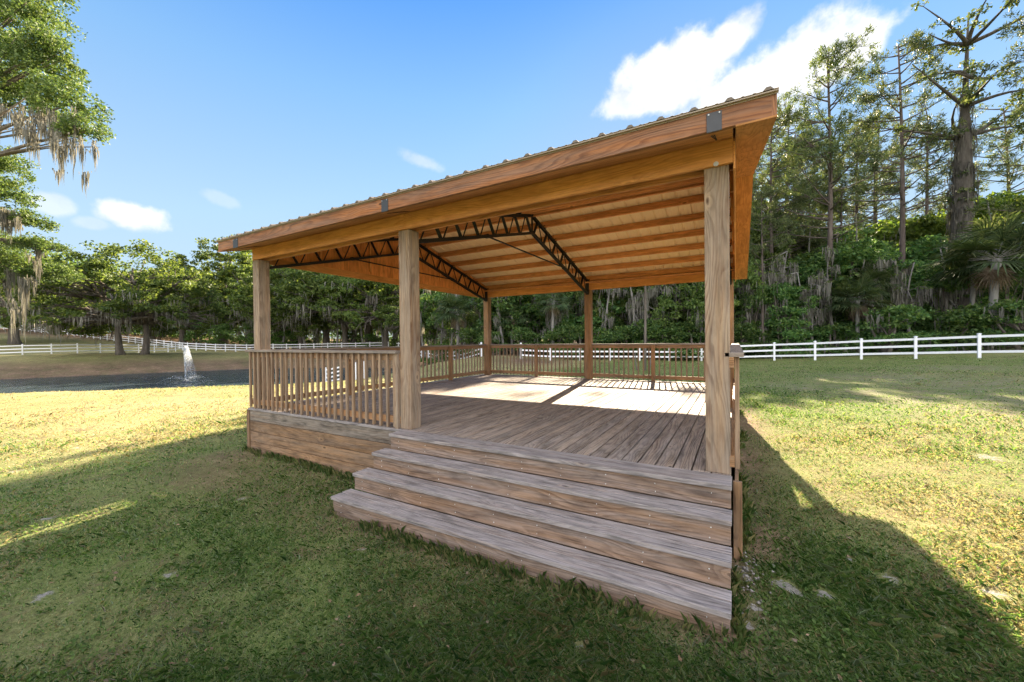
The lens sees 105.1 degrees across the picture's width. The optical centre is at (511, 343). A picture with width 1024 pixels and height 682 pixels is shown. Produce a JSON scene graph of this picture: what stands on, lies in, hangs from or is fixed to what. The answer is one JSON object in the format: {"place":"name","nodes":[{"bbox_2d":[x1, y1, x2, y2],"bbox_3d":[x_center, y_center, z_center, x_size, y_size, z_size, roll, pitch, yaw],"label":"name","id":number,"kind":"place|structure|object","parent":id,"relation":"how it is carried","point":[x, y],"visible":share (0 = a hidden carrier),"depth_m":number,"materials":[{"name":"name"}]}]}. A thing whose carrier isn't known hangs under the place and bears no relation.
{"place":"outdoors","nodes":[
{"label":"outdoors","id":0,"kind":"place"},
{"bbox_2d":[0,368,392,393],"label":"pond water","id":1,"kind":"structure","parent":0,"point":[234,377],"depth_m":33.24,"materials":[{"name":"grey liquid"}]},
{"bbox_2d":[0,328,1023,681],"bbox_3d":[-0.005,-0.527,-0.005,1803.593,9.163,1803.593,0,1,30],"label":"ground","id":2,"kind":"structure","parent":0,"point":[64,362],"depth_m":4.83,"materials":[{"name":"green plant"}]},
{"bbox_2d":[0,235,97,344],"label":"oak tree","id":3,"kind":"object","parent":2,"relation":"on","point":[15,340],"visible":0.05,"depth_m":69.46,"materials":[{"name":"green plant"}]},
{"bbox_2d":[0,0,116,348],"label":"oak tree","id":4,"kind":"object","parent":2,"relation":"on","point":[37,90],"visible":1,"depth_m":22.03,"materials":[{"name":"green plant"}]},
{"bbox_2d":[0,343,182,354],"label":"rail fence","id":5,"kind":"object","parent":2,"relation":"on","point":[100,347],"visible":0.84,"depth_m":54.62,"materials":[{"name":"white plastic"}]},
{"bbox_2d":[0,239,228,354],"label":"oak tree","id":6,"kind":"object","parent":2,"relation":"on","point":[125,308],"visible":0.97,"depth_m":48.15,"materials":[{"name":"green plant"}]},
{"bbox_2d":[106,259,240,344],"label":"oak tree","id":7,"kind":"object","parent":2,"relation":"on","point":[182,333],"visible":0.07,"depth_m":79.08,"materials":[{"name":"green plant"}]},
{"bbox_2d":[3,325,381,351],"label":"rail fence","id":8,"kind":"object","parent":2,"relation":"on","point":[246,345],"visible":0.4,"depth_m":69.77,"materials":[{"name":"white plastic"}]},
{"bbox_2d":[181,320,213,347],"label":"understory tree","id":9,"kind":"object","parent":2,"relation":"on","point":[189,338],"visible":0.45,"depth_m":77.41,"materials":[{"name":"green plant"}]},
{"bbox_2d":[164,234,252,343],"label":"oak tree","id":10,"kind":"object","parent":2,"relation":"on","point":[205,256],"visible":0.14,"depth_m":81.10,"materials":[{"name":"green plant"}]},
{"bbox_2d":[199,323,247,348],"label":"understory tree","id":11,"kind":"object","parent":2,"relation":"on","point":[219,329],"visible":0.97,"depth_m":74.80,"materials":[{"name":"green plant"}]},
{"bbox_2d":[201,251,274,346],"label":"oak tree","id":12,"kind":"object","parent":2,"relation":"on","point":[228,274],"visible":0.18,"depth_m":79.27,"materials":[{"name":"green plant"}]},
{"bbox_2d":[223,262,317,348],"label":"oak tree","id":13,"kind":"object","parent":2,"relation":"on","point":[235,304],"visible":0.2,"depth_m":70.82,"materials":[{"name":"green plant"}]},
{"bbox_2d":[243,265,341,348],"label":"oak tree","id":14,"kind":"object","parent":2,"relation":"on","point":[322,324],"visible":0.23,"depth_m":66.81,"materials":[{"name":"green plant"}]},
{"bbox_2d":[270,268,377,347],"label":"oak tree","id":15,"kind":"object","parent":2,"relation":"on","point":[326,338],"visible":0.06,"depth_m":65.55,"materials":[{"name":"green plant"}]},
{"bbox_2d":[269,268,399,347],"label":"oak tree","id":16,"kind":"object","parent":2,"relation":"on","point":[296,278],"visible":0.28,"depth_m":60.34,"materials":[{"name":"green plant"}]},
{"bbox_2d":[308,273,398,346],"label":"oak tree","id":17,"kind":"object","parent":2,"relation":"on","point":[347,300],"visible":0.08,"depth_m":63.32,"materials":[{"name":"green plant"}]},
{"bbox_2d":[308,273,446,346],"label":"oak tree","id":18,"kind":"object","parent":2,"relation":"on","point":[372,298],"visible":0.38,"depth_m":58.25,"materials":[{"name":"green plant"}]},
{"bbox_2d":[0,272,779,345],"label":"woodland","id":19,"kind":"object","parent":2,"relation":"on","point":[231,334],"visible":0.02,"depth_m":93.31,"materials":[{"name":"green plant"}]},
{"bbox_2d":[376,282,450,345],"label":"oak tree","id":20,"kind":"object","parent":2,"relation":"on","point":[394,309],"visible":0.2,"depth_m":54.90,"materials":[{"name":"green plant"}]},
{"bbox_2d":[420,289,455,344],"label":"understory tree","id":21,"kind":"object","parent":2,"relation":"on","point":[424,318],"visible":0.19,"depth_m":53.48,"materials":[{"name":"green plant"}]},
{"bbox_2d":[428,293,477,358],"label":"palm tree","id":22,"kind":"object","parent":2,"relation":"on","point":[453,303],"visible":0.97,"depth_m":41.52,"materials":[{"name":"green plant"}]},
{"bbox_2d":[420,291,508,352],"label":"understory tree","id":23,"kind":"object","parent":2,"relation":"on","point":[434,297],"visible":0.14,"depth_m":46.97,"materials":[{"name":"green plant"}]},
{"bbox_2d":[453,327,497,357],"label":"shrub","id":24,"kind":"object","parent":2,"relation":"on","point":[471,333],"visible":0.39,"depth_m":40.30,"materials":[{"name":"green plant"}]},
{"bbox_2d":[451,296,538,351],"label":"understory tree","id":25,"kind":"object","parent":2,"relation":"on","point":[499,306],"visible":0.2,"depth_m":41.27,"materials":[{"name":"green plant"}]},
{"bbox_2d":[216,86,778,633],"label":"pavilion","id":26,"kind":"structure","parent":2,"relation":"on","point":[660,200],"depth_m":4.67,"materials":[{"name":"brown wood"}]},
{"bbox_2d":[241,408,757,651],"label":"long grass","id":27,"kind":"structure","parent":2,"relation":"on","point":[481,562],"depth_m":3.19,"materials":[{"name":"green plant"}]},
{"bbox_2d":[492,298,531,353],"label":"palm tree","id":28,"kind":"object","parent":2,"relation":"on","point":[523,319],"visible":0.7,"depth_m":40.04,"materials":[{"name":"green plant"}]},
{"bbox_2d":[3,397,1023,681],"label":"fallen leaves","id":29,"kind":"object","parent":2,"relation":"on","point":[487,621],"visible":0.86,"depth_m":2.56,"materials":[{"name":"brown plant"}]},
{"bbox_2d":[476,293,567,348],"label":"understory tree","id":30,"kind":"object","parent":2,"relation":"on","point":[530,310],"visible":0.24,"depth_m":40.66,"materials":[{"name":"green plant"}]},
{"bbox_2d":[502,327,542,354],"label":"shrub","id":31,"kind":"object","parent":2,"relation":"on","point":[531,337],"visible":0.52,"depth_m":37.56,"materials":[{"name":"green plant"}]},
{"bbox_2d":[535,292,573,355],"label":"palm tree","id":32,"kind":"object","parent":2,"relation":"on","point":[553,307],"visible":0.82,"depth_m":36.87,"materials":[{"name":"green plant"}]},
{"bbox_2d":[533,322,603,358],"bbox_3d":[5.011,0.272,36.718,6.517,4.606,6.708,0,1,34],"label":"shrub","id":33,"kind":"object","parent":2,"relation":"on","point":[554,333],"visible":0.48,"depth_m":35.71,"materials":[{"name":"green plant"}]},
{"bbox_2d":[559,289,606,342],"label":"oak tree","id":34,"kind":"object","parent":2,"relation":"on","point":[595,297],"visible":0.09,"depth_m":39.68,"materials":[{"name":"green plant"}]},
{"bbox_2d":[528,286,660,343],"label":"understory tree","id":35,"kind":"object","parent":2,"relation":"on","point":[571,321],"visible":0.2,"depth_m":39.42,"materials":[{"name":"green plant"}]},
{"bbox_2d":[575,326,632,357],"bbox_3d":[8.076,0.359,36.591,6.187,4.248,6.010,0,1,39],"label":"shrub","id":36,"kind":"object","parent":2,"relation":"on","point":[604,336],"visible":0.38,"depth_m":35.58,"materials":[{"name":"green plant"}]},
{"bbox_2d":[597,288,632,355],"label":"bare tree","id":37,"kind":"object","parent":2,"relation":"on","point":[605,315],"visible":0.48,"depth_m":37.28,"materials":[{"name":"grey plant"}]},
{"bbox_2d":[244,201,1002,353],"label":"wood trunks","id":38,"kind":"object","parent":2,"relation":"on","point":[394,337],"visible":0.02,"depth_m":45.26,"materials":[{"name":"brown plant"}]},
{"bbox_2d":[607,325,643,357],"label":"shrub","id":39,"kind":"object","parent":2,"relation":"on","point":[626,330],"visible":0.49,"depth_m":35.79,"materials":[{"name":"green plant"}]},
{"bbox_2d":[575,289,697,333],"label":"oak tree","id":40,"kind":"object","parent":2,"relation":"on","point":[610,312],"visible":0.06,"depth_m":38.83,"materials":[{"name":"green plant"}]},
{"bbox_2d":[625,286,652,355],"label":"bare tree","id":41,"kind":"object","parent":2,"relation":"on","point":[631,302],"visible":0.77,"depth_m":36.96,"materials":[{"name":"grey plant"}]},
{"bbox_2d":[635,286,650,370],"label":"lawn tree","id":42,"kind":"object","parent":2,"relation":"on","point":[645,327],"visible":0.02,"depth_m":21.54,"materials":[{"name":"brown plant"}]},
{"bbox_2d":[637,286,662,357],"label":"bare tree","id":43,"kind":"object","parent":2,"relation":"on","point":[649,290],"visible":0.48,"depth_m":36.59,"materials":[{"name":"grey plant"}]},
{"bbox_2d":[610,283,697,319],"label":"oak tree","id":44,"kind":"object","parent":2,"relation":"on","point":[681,296],"visible":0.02,"depth_m":38.65,"materials":[{"name":"green plant"}]},
{"bbox_2d":[622,318,688,355],"bbox_3d":[13.003,0.000,35.806,6.221,4.732,5.407,0,1,33],"label":"shrub","id":45,"kind":"object","parent":2,"relation":"on","point":[650,322],"visible":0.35,"depth_m":34.76,"materials":[{"name":"green plant"}]},
{"bbox_2d":[640,320,703,359],"bbox_3d":[14.545,0.226,35.282,7.167,5.066,7.377,0,1,45],"label":"shrub","id":46,"kind":"object","parent":2,"relation":"on","point":[689,327],"visible":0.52,"depth_m":33.94,"materials":[{"name":"green plant"}]},
{"bbox_2d":[616,254,770,341],"bbox_3d":[17.891,-5.426,39.059,13.842,14.051,14.291,-1,1,-31],"label":"oak tree","id":47,"kind":"object","parent":2,"relation":"on","point":[694,303],"visible":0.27,"depth_m":34.09,"materials":[{"name":"green plant"}]},
{"bbox_2d":[734,270,769,354],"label":"bare tree","id":48,"kind":"object","parent":2,"relation":"on","point":[747,315],"visible":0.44,"depth_m":33.59,"materials":[{"name":"plant"}]},
{"bbox_2d":[734,322,773,357],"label":"shrub","id":49,"kind":"object","parent":2,"relation":"on","point":[747,328],"visible":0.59,"depth_m":32.68,"materials":[{"name":"green plant"}]},
{"bbox_2d":[734,275,780,357],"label":"understory tree","id":50,"kind":"object","parent":2,"relation":"on","point":[757,295],"visible":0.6,"depth_m":33.04,"materials":[{"name":"green plant"}]},
{"bbox_2d":[738,201,787,333],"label":"oak tree","id":51,"kind":"object","parent":2,"relation":"on","point":[754,236],"visible":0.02,"depth_m":37.05,"materials":[{"name":"green plant"}]},
{"bbox_2d":[750,263,784,341],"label":"bare tree","id":52,"kind":"object","parent":2,"relation":"on","point":[774,276],"visible":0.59,"depth_m":33.40,"materials":[{"name":"plant"}]},
{"bbox_2d":[520,333,1023,360],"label":"rail fence","id":53,"kind":"object","parent":2,"relation":"on","point":[979,336],"visible":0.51,"depth_m":25.18,"materials":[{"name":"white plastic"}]},
{"bbox_2d":[748,180,795,357],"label":"pine tree","id":54,"kind":"object","parent":2,"relation":"on","point":[768,215],"visible":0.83,"depth_m":32.72,"materials":[{"name":"green plant"}]},
{"bbox_2d":[751,214,809,300],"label":"oak tree","id":55,"kind":"object","parent":2,"relation":"on","point":[778,250],"visible":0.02,"depth_m":37.43,"materials":[{"name":"green plant"}]},
{"bbox_2d":[766,251,798,354],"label":"bare tree","id":56,"kind":"object","parent":2,"relation":"on","point":[778,267],"visible":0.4,"depth_m":33.96,"materials":[{"name":"plant"}]},
{"bbox_2d":[734,282,831,357],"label":"understory tree","id":57,"kind":"object","parent":2,"relation":"on","point":[794,335],"visible":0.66,"depth_m":32.07,"materials":[{"name":"green plant"}]},
{"bbox_2d":[742,315,830,358],"bbox_3d":[23.149,0.029,33.077,6.441,4.734,6.630,-1,1,-29],"label":"shrub","id":58,"kind":"object","parent":2,"relation":"on","point":[802,323],"visible":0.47,"depth_m":31.56,"materials":[{"name":"green plant"}]},
{"bbox_2d":[754,155,822,243],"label":"pine tree","id":59,"kind":"object","parent":2,"relation":"on","point":[792,181],"visible":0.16,"depth_m":41.87,"materials":[{"name":"green plant"}]},
{"bbox_2d":[751,104,827,352],"bbox_3d":[24.552,-10.887,36.916,6.808,24.308,8.003,-1,1,-8],"label":"pine tree","id":60,"kind":"object","parent":2,"relation":"on","point":[783,123],"visible":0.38,"depth_m":35.75,"materials":[{"name":"green plant"}]},
{"bbox_2d":[756,91,837,216],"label":"pine tree","id":61,"kind":"object","parent":2,"relation":"on","point":[767,153],"visible":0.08,"depth_m":48.42,"materials":[{"name":"green plant"}]},
{"bbox_2d":[766,168,839,260],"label":"pine tree","id":62,"kind":"object","parent":2,"relation":"on","point":[812,240],"visible":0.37,"depth_m":39.18,"materials":[{"name":"green plant"}]},
{"bbox_2d":[785,272,832,354],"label":"bare tree","id":63,"kind":"object","parent":2,"relation":"on","point":[790,279],"visible":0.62,"depth_m":32.07,"materials":[{"name":"grey plant"}]},
{"bbox_2d":[759,122,860,250],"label":"pine tree","id":64,"kind":"object","parent":2,"relation":"on","point":[821,162],"visible":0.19,"depth_m":44.21,"materials":[{"name":"green plant"}]},
{"bbox_2d":[801,283,831,339],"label":"bare tree","id":65,"kind":"object","parent":2,"relation":"on","point":[820,319],"visible":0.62,"depth_m":31.89,"materials":[{"name":"grey plant"}]},
{"bbox_2d":[778,170,859,339],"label":"pine tree","id":66,"kind":"object","parent":2,"relation":"on","point":[820,205],"visible":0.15,"depth_m":41.02,"materials":[{"name":"green plant"}]},
{"bbox_2d":[790,260,851,345],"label":"understory tree","id":67,"kind":"object","parent":2,"relation":"on","point":[810,269],"visible":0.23,"depth_m":34.29,"materials":[{"name":"green plant"}]},
{"bbox_2d":[808,245,839,345],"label":"bare tree","id":68,"kind":"object","parent":2,"relation":"on","point":[819,278],"visible":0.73,"depth_m":31.86,"materials":[{"name":"grey plant"}]},
{"bbox_2d":[794,322,859,356],"bbox_3d":[26.213,0.088,32.140,5.082,3.736,5.231,-1,1,-16],"label":"shrub","id":69,"kind":"object","parent":2,"relation":"on","point":[837,327],"visible":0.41,"depth_m":31.22,"materials":[{"name":"green plant"}]},
{"bbox_2d":[753,23,908,353],"bbox_3d":[26.550,-12.791,32.864,10.071,28.194,10.446,0,1,19],"label":"pine tree","id":70,"kind":"object","parent":2,"relation":"on","point":[829,147],"visible":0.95,"depth_m":32.40,"materials":[{"name":"green plant"}]},
{"bbox_2d":[802,173,870,251],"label":"pine tree","id":71,"kind":"object","parent":2,"relation":"on","point":[840,217],"visible":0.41,"depth_m":40.27,"materials":[{"name":"green plant"}]},
{"bbox_2d":[780,241,920,339],"bbox_3d":[30.322,-4.214,38.103,13.030,10.843,11.340,-1,1,-28],"label":"understory tree","id":72,"kind":"object","parent":2,"relation":"on","point":[806,255],"visible":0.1,"depth_m":35.12,"materials":[{"name":"green plant"}]},
{"bbox_2d":[806,227,909,347],"bbox_3d":[29.359,-4.195,33.013,7.240,10.587,6.300,0,1,10],"label":"understory tree","id":73,"kind":"object","parent":2,"relation":"on","point":[854,253],"visible":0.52,"depth_m":31.75,"materials":[{"name":"green plant"}]},
{"bbox_2d":[823,271,895,351],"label":"palm tree","id":74,"kind":"object","parent":2,"relation":"on","point":[847,291],"visible":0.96,"depth_m":30.24,"materials":[{"name":"green plant"}]},
{"bbox_2d":[821,108,913,232],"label":"pine tree","id":75,"kind":"object","parent":2,"relation":"on","point":[891,187],"visible":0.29,"depth_m":45.03,"materials":[{"name":"green plant"}]},
{"bbox_2d":[836,220,899,340],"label":"understory tree","id":76,"kind":"object","parent":2,"relation":"on","point":[885,228],"visible":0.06,"depth_m":39.88,"materials":[{"name":"green plant"}]},
{"bbox_2d":[837,147,915,250],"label":"pine tree","id":77,"kind":"object","parent":2,"relation":"on","point":[892,211],"visible":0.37,"depth_m":44.38,"materials":[{"name":"green plant"}]},
{"bbox_2d":[845,262,907,352],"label":"palm tree","id":78,"kind":"object","parent":2,"relation":"on","point":[881,276],"visible":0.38,"depth_m":30.31,"materials":[{"name":"green plant"}]},
{"bbox_2d":[862,257,906,352],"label":"bare tree","id":79,"kind":"object","parent":2,"relation":"on","point":[898,291],"visible":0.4,"depth_m":30.69,"materials":[{"name":"grey plant"}]},
{"bbox_2d":[823,89,947,227],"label":"pine tree","id":80,"kind":"object","parent":2,"relation":"on","point":[887,164],"visible":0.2,"depth_m":49.62,"materials":[{"name":"green plant"}]},
{"bbox_2d":[840,304,949,356],"bbox_3d":[27.642,-0.503,28.748,5.181,4.716,5.961,0,1,10],"label":"shrub","id":81,"kind":"object","parent":2,"relation":"on","point":[902,314],"visible":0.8,"depth_m":28.39,"materials":[{"name":"green plant"}]},
{"bbox_2d":[851,258,943,344],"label":"understory tree","id":82,"kind":"object","parent":2,"relation":"on","point":[926,306],"visible":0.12,"depth_m":32.73,"materials":[{"name":"green plant"}]},
{"bbox_2d":[857,214,941,248],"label":"understory tree","id":83,"kind":"object","parent":2,"relation":"on","point":[896,220],"visible":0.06,"depth_m":41.49,"materials":[{"name":"green plant"}]},
{"bbox_2d":[887,262,934,351],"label":"bare tree","id":84,"kind":"object","parent":2,"relation":"on","point":[917,300],"visible":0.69,"depth_m":30.28,"materials":[{"name":"grey plant"}]},
{"bbox_2d":[836,29,990,349],"bbox_3d":[33.662,-13.396,33.946,8.019,28.629,9.426,-1,1,-28],"label":"pine tree","id":85,"kind":"object","parent":2,"relation":"on","point":[913,42],"visible":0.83,"depth_m":33.85,"materials":[{"name":"green plant"}]},
{"bbox_2d":[849,233,979,332],"bbox_3d":[38.776,-4.639,36.916,13.030,10.843,11.340,-1,1,-3],"label":"understory tree","id":86,"kind":"object","parent":2,"relation":"on","point":[932,241],"visible":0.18,"depth_m":34.68,"materials":[{"name":"green plant"}]},
{"bbox_2d":[896,331,957,351],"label":"shrub","id":87,"kind":"object","parent":2,"relation":"on","point":[928,349],"visible":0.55,"depth_m":27.33,"materials":[{"name":"green plant"}]},
{"bbox_2d":[868,92,1000,247],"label":"pine tree","id":88,"kind":"object","parent":2,"relation":"on","point":[914,163],"visible":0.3,"depth_m":44.03,"materials":[{"name":"green plant"}]},
{"bbox_2d":[875,212,997,257],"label":"understory tree","id":89,"kind":"object","parent":2,"relation":"on","point":[930,220],"visible":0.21,"depth_m":37.99,"materials":[{"name":"green plant"}]},
{"bbox_2d":[910,246,963,321],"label":"bare tree","id":90,"kind":"object","parent":2,"relation":"on","point":[951,297],"visible":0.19,"depth_m":30.78,"materials":[{"name":"grey plant"}]},
{"bbox_2d":[906,263,970,348],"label":"understory tree","id":91,"kind":"object","parent":2,"relation":"on","point":[925,324],"visible":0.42,"depth_m":30.53,"materials":[{"name":"green plant"}]},
{"bbox_2d":[862,0,1023,310],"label":"mossy tree","id":92,"kind":"object","parent":2,"relation":"on","point":[963,184],"visible":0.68,"depth_m":31.33,"materials":[{"name":"green plant"}]},
{"bbox_2d":[926,308,1006,350],"bbox_3d":[31.274,-0.503,27.198,4.919,3.892,4.276,-1,1,-21],"label":"shrub","id":93,"kind":"object","parent":2,"relation":"on","point":[969,314],"visible":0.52,"depth_m":26.47,"materials":[{"name":"green plant"}]},
{"bbox_2d":[916,207,1023,349],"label":"palm tree","id":94,"kind":"object","parent":2,"relation":"on","point":[1005,236],"visible":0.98,"depth_m":26.58,"materials":[{"name":"green plant"}]},
{"bbox_2d":[929,298,1023,350],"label":"shrub","id":95,"kind":"object","parent":2,"relation":"on","point":[984,305],"visible":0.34,"depth_m":26.81,"materials":[{"name":"green plant"}]},
{"bbox_2d":[933,249,1021,349],"bbox_3d":[34.108,-3.435,28.750,4.786,8.349,4.707,0,1,25],"label":"palm tree","id":96,"kind":"object","parent":2,"relation":"on","point":[972,289],"visible":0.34,"depth_m":28.64,"materials":[{"name":"green plant"}]},
{"bbox_2d":[932,189,1023,245],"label":"understory tree","id":97,"kind":"object","parent":2,"relation":"on","point":[1001,198],"visible":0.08,"depth_m":36.28,"materials":[{"name":"green plant"}]},
{"bbox_2d":[937,97,1023,326],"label":"pine tree","id":98,"kind":"object","parent":2,"relation":"on","point":[1007,136],"visible":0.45,"depth_m":39.91,"materials":[{"name":"green plant"}]},
{"bbox_2d":[959,300,1023,350],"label":"shrub","id":99,"kind":"object","parent":2,"relation":"on","point":[1012,308],"visible":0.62,"depth_m":25.60,"materials":[{"name":"green plant"}]},
{"bbox_2d":[963,0,1023,215],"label":"pine tree","id":100,"kind":"object","parent":2,"relation":"on","point":[1011,62],"visible":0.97,"depth_m":28.70,"materials":[{"name":"green plant"}]},
{"bbox_2d":[964,253,1023,348],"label":"understory tree","id":101,"kind":"object","parent":2,"relation":"on","point":[1009,291],"visible":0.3,"depth_m":27.79,"materials":[{"name":"green plant"}]},
{"bbox_2d":[985,195,1023,325],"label":"understory tree","id":102,"kind":"object","parent":2,"relation":"on","point":[1018,200],"visible":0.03,"depth_m":33.20,"materials":[{"name":"green plant"}]},
{"bbox_2d":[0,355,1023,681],"bbox_3d":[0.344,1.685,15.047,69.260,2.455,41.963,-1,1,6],"label":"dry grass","id":103,"kind":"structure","parent":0,"point":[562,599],"depth_m":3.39,"materials":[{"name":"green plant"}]},
{"bbox_2d":[0,0,1023,338],"label":"sky","id":104,"kind":"structure","parent":0,"point":[232,117],"materials":[{"name":"blue"}]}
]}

